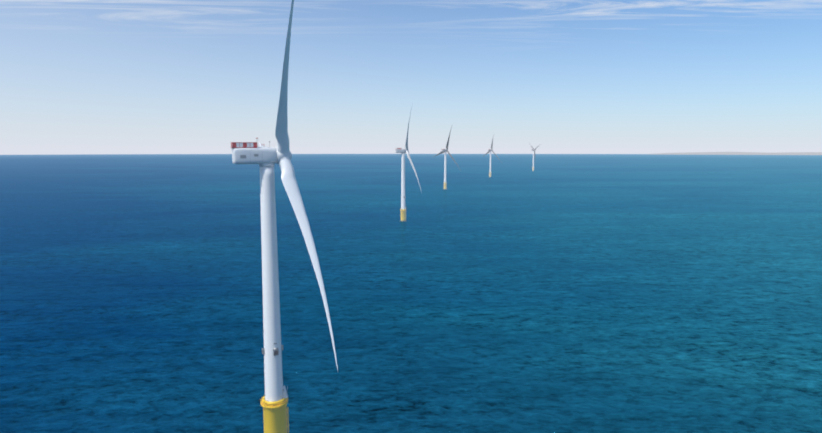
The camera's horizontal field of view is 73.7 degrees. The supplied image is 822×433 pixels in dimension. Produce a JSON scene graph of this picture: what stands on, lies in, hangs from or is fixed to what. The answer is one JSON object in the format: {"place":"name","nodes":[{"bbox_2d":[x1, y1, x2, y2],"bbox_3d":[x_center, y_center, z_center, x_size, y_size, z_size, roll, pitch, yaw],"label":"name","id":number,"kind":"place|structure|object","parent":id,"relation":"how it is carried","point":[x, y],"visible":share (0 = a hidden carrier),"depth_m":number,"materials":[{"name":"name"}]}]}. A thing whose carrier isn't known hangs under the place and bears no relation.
{"place":"outdoors","nodes":[
{"label":"outdoors","id":0,"kind":"place"},
{"bbox_2d":[0,154,821,432],"bbox_3d":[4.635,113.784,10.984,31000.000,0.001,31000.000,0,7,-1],"label":"sea water","id":1,"kind":"structure","parent":0,"point":[602,293],"depth_m":435.69,"materials":[{"name":"blue liquid"}]},
{"bbox_2d":[231,0,337,432],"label":"wind turbine","id":2,"kind":"object","parent":1,"relation":"in","point":[274,401],"visible":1,"depth_m":200.59,"materials":[{"name":"white metal"}]},
{"bbox_2d":[395,107,420,220],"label":"wind turbine","id":3,"kind":"object","parent":1,"relation":"in","point":[403,196],"visible":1,"depth_m":874.42,"materials":[{"name":"white metal"}]},
{"bbox_2d":[434,127,459,188],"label":"wind turbine","id":4,"kind":"object","parent":1,"relation":"in","point":[441,152],"visible":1,"depth_m":1583.05,"materials":[{"name":"white metal"}]},
{"bbox_2d":[484,135,501,176],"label":"wind turbine","id":5,"kind":"object","parent":1,"relation":"on","point":[489,150],"visible":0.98,"depth_m":2307.14,"materials":[{"name":"white metal"}]},
{"bbox_2d":[529,143,540,170],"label":"wind turbine","id":6,"kind":"object","parent":1,"relation":"in","point":[533,149],"visible":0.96,"depth_m":2979.48,"materials":[{"name":"white metal"}]},
{"bbox_2d":[0,0,821,154],"label":"sky","id":7,"kind":"structure","parent":0,"point":[77,76],"materials":[{"name":"blue"}]},
{"bbox_2d":[655,152,821,154],"bbox_3d":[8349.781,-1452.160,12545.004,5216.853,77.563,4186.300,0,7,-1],"label":"distant headland","id":8,"kind":"structure","parent":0,"point":[751,153],"depth_m":12567.54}
]}

